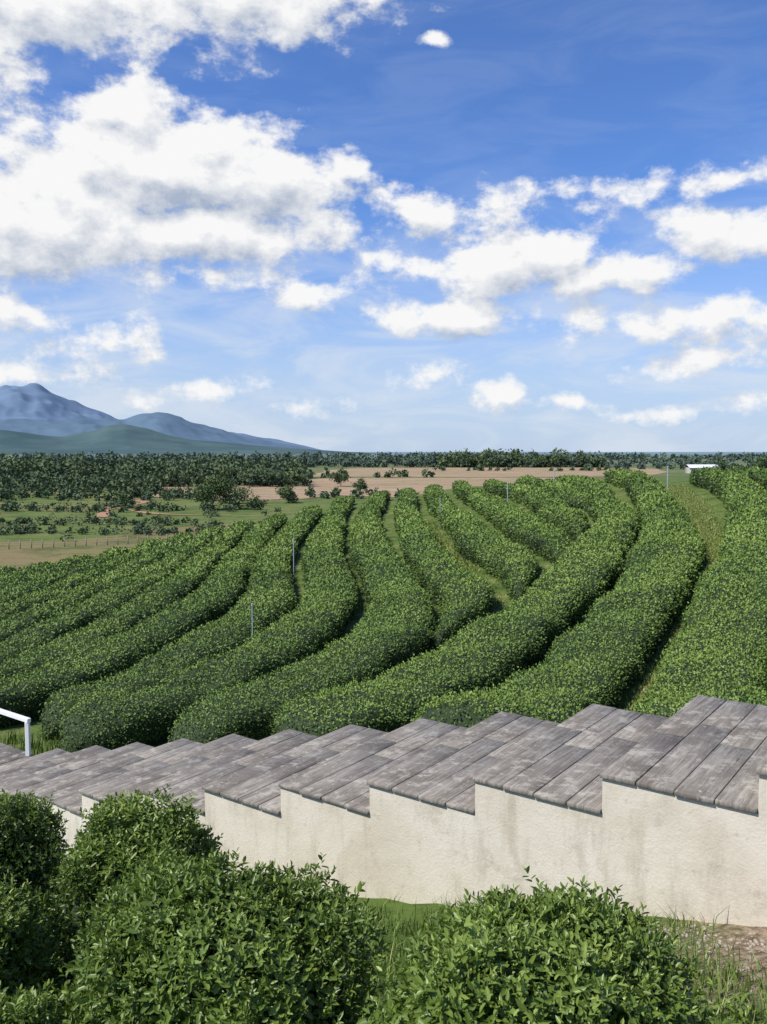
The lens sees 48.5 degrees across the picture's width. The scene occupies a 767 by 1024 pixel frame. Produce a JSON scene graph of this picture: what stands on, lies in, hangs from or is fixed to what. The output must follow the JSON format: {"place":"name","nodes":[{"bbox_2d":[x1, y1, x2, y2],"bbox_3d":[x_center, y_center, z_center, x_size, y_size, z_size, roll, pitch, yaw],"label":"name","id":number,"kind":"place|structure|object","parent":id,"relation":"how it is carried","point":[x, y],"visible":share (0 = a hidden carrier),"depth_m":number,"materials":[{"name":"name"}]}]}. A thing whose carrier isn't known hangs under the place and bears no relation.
{"place":"outdoors","nodes":[
{"label":"outdoors","id":0,"kind":"place"},
{"bbox_2d":[29,491,148,516],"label":"dirt track","id":1,"kind":"structure","parent":0,"point":[102,514],"depth_m":204.50,"materials":[{"name":"brown soil"}]},
{"bbox_2d":[22,504,229,515],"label":"dirt track","id":2,"kind":"structure","parent":0,"point":[133,510],"depth_m":194.40,"materials":[{"name":"brown soil"}]},
{"bbox_2d":[0,412,312,449],"bbox_3d":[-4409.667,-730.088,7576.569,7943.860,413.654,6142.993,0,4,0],"label":"mountain range","id":3,"kind":"structure","parent":0,"point":[170,424],"depth_m":8087.75,"materials":[{"name":"blue stone"}]},
{"bbox_2d":[0,383,319,449],"bbox_3d":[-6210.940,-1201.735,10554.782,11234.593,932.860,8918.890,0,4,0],"label":"mountain range","id":4,"kind":"structure","parent":0,"point":[33,401],"depth_m":10895.70,"materials":[{"name":"blue stone"}]},
{"bbox_2d":[0,424,376,453],"bbox_3d":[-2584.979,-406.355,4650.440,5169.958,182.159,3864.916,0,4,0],"label":"foothills","id":5,"kind":"structure","parent":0,"point":[123,439],"depth_m":4725.92,"materials":[{"name":"green plant"}]},
{"bbox_2d":[132,485,345,499],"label":"bare soil field","id":6,"kind":"structure","parent":0,"point":[266,493],"depth_m":304.15,"materials":[{"name":"brown soil"}]},
{"bbox_2d":[0,452,766,1023],"bbox_3d":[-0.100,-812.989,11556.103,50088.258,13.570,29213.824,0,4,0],"label":"ground","id":7,"kind":"structure","parent":0,"point":[54,550],"depth_m":56.79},
{"bbox_2d":[0,565,15,573],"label":"tea hedge row","id":8,"kind":"object","parent":7,"relation":"on","point":[6,569],"visible":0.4,"depth_m":50.86,"materials":[{"name":"green plant"}]},
{"bbox_2d":[0,561,52,580],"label":"tea hedge row","id":9,"kind":"object","parent":7,"relation":"on","point":[23,570],"visible":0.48,"depth_m":49.22,"materials":[{"name":"green plant"}]},
{"bbox_2d":[0,874,69,1016],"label":"tea bush","id":10,"kind":"object","parent":7,"relation":"on","point":[25,961],"visible":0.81,"depth_m":4.35,"materials":[{"name":"green plant"}]},
{"bbox_2d":[0,788,77,950],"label":"tea bush","id":11,"kind":"object","parent":7,"relation":"on","point":[30,840],"visible":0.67,"depth_m":5.81,"materials":[{"name":"green plant"}]},
{"bbox_2d":[0,979,88,1023],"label":"tea bush","id":12,"kind":"object","parent":7,"relation":"on","point":[22,1007],"visible":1,"depth_m":3.11,"materials":[{"name":"green plant"}]},
{"bbox_2d":[0,554,92,589],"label":"tea hedge row","id":13,"kind":"object","parent":7,"relation":"on","point":[13,580],"visible":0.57,"depth_m":45.82,"materials":[{"name":"green plant"}]},
{"bbox_2d":[0,729,108,754],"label":"grass","id":14,"kind":"structure","parent":7,"relation":"on","point":[13,738],"depth_m":14.55,"materials":[{"name":"green plant"}]},
{"bbox_2d":[0,546,129,606],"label":"tea hedge row","id":15,"kind":"object","parent":7,"relation":"on","point":[30,586],"visible":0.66,"depth_m":40.70,"materials":[{"name":"green plant"}]},
{"bbox_2d":[0,537,162,619],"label":"tea hedge row","id":16,"kind":"object","parent":7,"relation":"on","point":[27,601],"visible":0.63,"depth_m":36.87,"materials":[{"name":"green plant"}]},
{"bbox_2d":[0,465,165,494],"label":"distant trees","id":17,"kind":"object","parent":7,"relation":"on","point":[46,480],"visible":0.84,"depth_m":291.33,"materials":[{"name":"green plant"}]},
{"bbox_2d":[0,531,192,645],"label":"tea hedge row","id":18,"kind":"object","parent":7,"relation":"on","point":[10,625],"visible":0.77,"depth_m":31.57,"materials":[{"name":"green plant"}]},
{"bbox_2d":[0,482,196,500],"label":"distant trees","id":19,"kind":"object","parent":7,"relation":"on","point":[66,493],"visible":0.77,"depth_m":251.63,"materials":[{"name":"green plant"}]},
{"bbox_2d":[0,512,198,525],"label":"distant trees","id":20,"kind":"object","parent":7,"relation":"on","point":[117,519],"visible":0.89,"depth_m":163.27,"materials":[{"name":"green plant"}]},
{"bbox_2d":[4,531,199,548],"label":"field fence","id":21,"kind":"object","parent":7,"relation":"on","point":[64,543],"visible":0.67,"depth_m":126.39,"materials":[{"name":"wood"}]},
{"bbox_2d":[0,526,223,661],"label":"tea hedge row","id":22,"kind":"object","parent":7,"relation":"on","point":[111,598],"visible":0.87,"depth_m":28.27,"materials":[{"name":"green plant"}]},
{"bbox_2d":[0,521,234,535],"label":"distant trees","id":23,"kind":"object","parent":7,"relation":"on","point":[26,529],"visible":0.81,"depth_m":145.09,"materials":[{"name":"green plant"}]},
{"bbox_2d":[105,490,135,506],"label":"broadleaf tree","id":24,"kind":"object","parent":7,"relation":"on","point":[125,499],"visible":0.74,"depth_m":214.10,"materials":[{"name":"green plant"}]},
{"bbox_2d":[0,498,242,511],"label":"distant trees","id":25,"kind":"object","parent":7,"relation":"on","point":[31,506],"visible":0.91,"depth_m":199.70,"materials":[{"name":"green plant"}]},
{"bbox_2d":[0,519,254,678],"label":"tea hedge row","id":26,"kind":"object","parent":7,"relation":"on","point":[189,574],"visible":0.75,"depth_m":26.35,"materials":[{"name":"green plant"}]},
{"bbox_2d":[36,783,233,1009],"bbox_3d":[-1.413,2.195,4.965,1.216,1.203,1.037,0,4,0],"label":"tea bush","id":27,"kind":"object","parent":7,"relation":"on","point":[109,847],"visible":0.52,"depth_m":4.76,"materials":[{"name":"green plant"}]},
{"bbox_2d":[0,484,280,541],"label":"distant trees","id":28,"kind":"object","parent":7,"relation":"on","point":[212,514],"visible":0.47,"depth_m":183.47,"materials":[{"name":"green plant"}]},
{"bbox_2d":[0,512,287,727],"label":"tea hedge row","id":29,"kind":"object","parent":7,"relation":"on","point":[221,589],"visible":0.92,"depth_m":21.16,"materials":[{"name":"green plant"}]},
{"bbox_2d":[0,452,312,483],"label":"distant trees","id":30,"kind":"object","parent":7,"relation":"on","point":[16,466],"visible":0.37,"depth_m":382.33,"materials":[{"name":"green plant"}]},
{"bbox_2d":[36,505,322,740],"bbox_3d":[-4.620,1.760,42.448,3.769,1.639,55.283,0,4,0],"label":"tea hedge row","id":31,"kind":"object","parent":7,"relation":"on","point":[270,594],"visible":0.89,"depth_m":20.64,"materials":[{"name":"green plant"}]},
{"bbox_2d":[99,464,311,486],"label":"distant trees","id":32,"kind":"object","parent":7,"relation":"on","point":[260,476],"visible":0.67,"depth_m":339.18,"materials":[{"name":"green plant"}]},
{"bbox_2d":[55,495,358,752],"bbox_3d":[-3.108,1.282,44.803,4.781,1.650,62.932,0,4,0],"label":"tea hedge row","id":33,"kind":"object","parent":7,"relation":"on","point":[320,617],"visible":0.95,"depth_m":16.70,"materials":[{"name":"green plant"}]},
{"bbox_2d":[190,474,237,505],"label":"broadleaf tree","id":34,"kind":"object","parent":7,"relation":"on","point":[208,488],"visible":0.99,"depth_m":203.38,"materials":[{"name":"green plant"}]},
{"bbox_2d":[51,846,390,1023],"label":"tea bush","id":35,"kind":"object","parent":7,"relation":"on","point":[191,944],"visible":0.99,"depth_m":3.17,"materials":[{"name":"green plant"}]},
{"bbox_2d":[219,483,254,504],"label":"broadleaf tree","id":36,"kind":"object","parent":7,"relation":"on","point":[240,497],"visible":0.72,"depth_m":229.62,"materials":[{"name":"green plant"}]},
{"bbox_2d":[251,603,252,634],"bbox_3d":[-3.050,2.879,19.854,0.045,1.520,0.045,0,4,0],"label":"sprinkler pipe","id":37,"kind":"object","parent":7,"relation":"on","point":[252,617],"visible":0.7,"depth_m":19.81,"materials":[{"name":"grey metal"}]},
{"bbox_2d":[240,495,266,509],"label":"broadleaf tree","id":38,"kind":"object","parent":7,"relation":"on","point":[254,503],"visible":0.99,"depth_m":204.69,"materials":[{"name":"green plant"}]},
{"bbox_2d":[275,485,298,502],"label":"broadleaf tree","id":39,"kind":"object","parent":7,"relation":"on","point":[288,494],"visible":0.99,"depth_m":230.91,"materials":[{"name":"green plant"}]},
{"bbox_2d":[293,538,293,577],"bbox_3d":[-3.500,1.844,33.214,0.060,1.670,0.060,0,4,0],"label":"sprinkler pipe","id":40,"kind":"object","parent":7,"relation":"on","point":[293,557],"visible":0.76,"depth_m":33.19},
{"bbox_2d":[0,450,598,467],"bbox_3d":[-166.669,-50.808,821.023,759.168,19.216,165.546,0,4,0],"label":"distant trees","id":41,"kind":"object","parent":7,"relation":"on","point":[359,460],"visible":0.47,"depth_m":767.15,"materials":[{"name":"green plant"}]},
{"bbox_2d":[168,490,435,743],"bbox_3d":[-1.036,0.961,44.277,4.683,1.626,63.808,0,4,0],"label":"tea hedge row","id":42,"kind":"object","parent":7,"relation":"on","point":[396,625],"visible":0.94,"depth_m":16.62,"materials":[{"name":"green plant"}]},
{"bbox_2d":[327,467,350,485],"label":"broadleaf tree","id":43,"kind":"object","parent":7,"relation":"on","point":[343,476],"visible":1,"depth_m":338.81,"materials":[{"name":"green plant"}]},
{"bbox_2d":[350,478,367,490],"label":"broadleaf tree","id":44,"kind":"object","parent":7,"relation":"on","point":[361,483],"visible":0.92,"depth_m":299.09,"materials":[{"name":"green plant"}]},
{"bbox_2d":[304,485,419,498],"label":"distant trees","id":45,"kind":"object","parent":7,"relation":"on","point":[326,495],"visible":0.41,"depth_m":258.46,"materials":[{"name":"green plant"}]},
{"bbox_2d":[312,466,434,477],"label":"distant trees","id":46,"kind":"object","parent":7,"relation":"on","point":[388,475],"visible":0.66,"depth_m":458.01,"materials":[{"name":"green plant"}]},
{"bbox_2d":[0,450,766,460],"bbox_3d":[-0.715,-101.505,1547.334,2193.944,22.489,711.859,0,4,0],"label":"distant trees","id":47,"kind":"object","parent":7,"relation":"on","point":[610,456],"visible":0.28,"depth_m":1440.19,"materials":[{"name":"green plant"}]},
{"bbox_2d":[31,774,766,926],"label":"stucco wall","id":48,"kind":"structure","parent":7,"relation":"on","point":[690,857],"depth_m":5.47,"materials":[{"name":"beige paint"}]},
{"bbox_2d":[0,695,766,814],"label":"wooden staircase","id":49,"kind":"structure","parent":48,"relation":"on","point":[707,749],"depth_m":6.70,"materials":[{"name":"wood"}]},
{"bbox_2d":[0,708,30,755],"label":"white handrail","id":50,"kind":"object","parent":49,"relation":"on","point":[26,720],"visible":1,"depth_m":12.31,"materials":[{"name":"metal"}]},
{"bbox_2d":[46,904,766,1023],"bbox_3d":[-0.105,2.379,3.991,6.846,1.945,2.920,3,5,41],"label":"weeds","id":51,"kind":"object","parent":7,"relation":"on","point":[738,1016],"visible":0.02,"depth_m":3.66,"materials":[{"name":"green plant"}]},
{"bbox_2d":[393,487,495,649],"bbox_3d":[1.726,0.359,47.389,2.460,1.635,57.604,0,4,0],"label":"tea hedge row","id":52,"kind":"object","parent":7,"relation":"on","point":[462,595],"visible":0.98,"depth_m":24.84,"materials":[{"name":"green plant"}]},
{"bbox_2d":[268,474,640,736],"bbox_3d":[7.997,0.363,36.338,5.569,3.114,54.280,1,4,15],"label":"tea hedge row","id":53,"kind":"object","parent":7,"relation":"on","point":[490,650],"visible":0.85,"depth_m":15.72,"materials":[{"name":"green plant"}]},
{"bbox_2d":[427,519,506,611],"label":"grass path","id":54,"kind":"structure","parent":7,"relation":"on","point":[439,538],"depth_m":31.61,"materials":[{"name":"green plant"}]},
{"bbox_2d":[423,484,539,602],"bbox_3d":[3.864,-0.057,49.147,2.260,1.329,54.180,0,4,0],"label":"tea hedge row","id":55,"kind":"object","parent":7,"relation":"on","point":[510,565],"visible":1,"depth_m":28.80,"materials":[{"name":"green plant"}]},
{"bbox_2d":[452,480,571,564],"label":"tea hedge row","id":56,"kind":"object","parent":7,"relation":"on","point":[533,532],"visible":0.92,"depth_m":34.31,"materials":[{"name":"green plant"}]},
{"bbox_2d":[431,447,606,467],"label":"distant trees","id":57,"kind":"object","parent":7,"relation":"on","point":[459,459],"visible":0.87,"depth_m":747.24,"materials":[{"name":"green plant"}]},
{"bbox_2d":[432,463,608,470],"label":"distant trees","id":58,"kind":"object","parent":7,"relation":"on","point":[481,468],"visible":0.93,"depth_m":617.19,"materials":[{"name":"green plant"}]},
{"bbox_2d":[483,478,588,541],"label":"tea hedge row","id":59,"kind":"object","parent":7,"relation":"on","point":[556,511],"visible":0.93,"depth_m":40.59,"materials":[{"name":"green plant"}]},
{"bbox_2d":[357,865,732,1023],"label":"tea bush","id":60,"kind":"object","parent":7,"relation":"on","point":[557,955],"visible":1,"depth_m":2.70,"materials":[{"name":"green plant"}]},
{"bbox_2d":[514,474,592,516],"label":"tea hedge row","id":61,"kind":"object","parent":7,"relation":"on","point":[573,496],"visible":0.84,"depth_m":45.45,"materials":[{"name":"green plant"}]},
{"bbox_2d":[410,468,705,727],"bbox_3d":[10.002,0.142,34.501,4.547,3.140,53.413,1,4,17],"label":"tea hedge row","id":62,"kind":"object","parent":7,"relation":"on","point":[602,653],"visible":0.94,"depth_m":15.19,"materials":[{"name":"green plant"}]},
{"bbox_2d":[614,483,725,711],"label":"grass path","id":63,"kind":"structure","parent":7,"relation":"on","point":[709,533],"depth_m":26.60,"materials":[{"name":"green plant"}]},
{"bbox_2d":[573,454,766,464],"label":"distant trees","id":64,"kind":"object","parent":7,"relation":"on","point":[678,458],"visible":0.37,"depth_m":998.43,"materials":[{"name":"green plant"}]},
{"bbox_2d":[585,457,763,469],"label":"distant trees","id":65,"kind":"object","parent":7,"relation":"on","point":[623,463],"visible":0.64,"depth_m":693.35,"materials":[{"name":"green plant"}]},
{"bbox_2d":[623,924,765,997],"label":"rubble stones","id":66,"kind":"object","parent":7,"relation":"on","point":[725,945],"visible":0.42,"depth_m":4.49,"materials":[{"name":"grey stone"}]},
{"bbox_2d":[628,466,766,716],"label":"tea hedge row","id":67,"kind":"object","parent":7,"relation":"on","point":[718,649],"visible":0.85,"depth_m":14.47,"materials":[{"name":"green plant"}]},
{"bbox_2d":[683,464,717,472],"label":"farm shed","id":68,"kind":"structure","parent":7,"relation":"on","point":[688,468],"depth_m":547.43,"materials":[{"name":"white paint"}]},
{"bbox_2d":[712,460,731,470],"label":"broadleaf tree","id":69,"kind":"object","parent":7,"relation":"on","point":[722,466],"visible":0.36,"depth_m":429.45,"materials":[{"name":"green plant"}]},
{"bbox_2d":[727,466,766,489],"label":"tea hedge row","id":70,"kind":"object","parent":7,"relation":"on","point":[757,474],"visible":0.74,"depth_m":40.65,"materials":[{"name":"green plant"}]},
{"bbox_2d":[753,457,766,468],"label":"broadleaf tree","id":71,"kind":"object","parent":7,"relation":"on","point":[761,463],"visible":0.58,"depth_m":478.38,"materials":[{"name":"green plant"}]},
{"bbox_2d":[0,0,766,451],"label":"sky","id":72,"kind":"structure","parent":0,"point":[330,225],"materials":[{"name":"blue"}]},
{"bbox_2d":[41,886,766,1023],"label":"grass","id":73,"kind":"structure","parent":0,"point":[391,956],"depth_m":4.39,"materials":[{"name":"green plant"}]},
{"bbox_2d":[308,477,554,496],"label":"bare soil field","id":74,"kind":"structure","parent":0,"point":[391,485],"depth_m":383.22,"materials":[{"name":"brown soil"}]},
{"bbox_2d":[313,467,666,476],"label":"bare soil field","id":75,"kind":"structure","parent":0,"point":[463,472],"depth_m":565.80,"materials":[{"name":"brown soil"}]}
]}

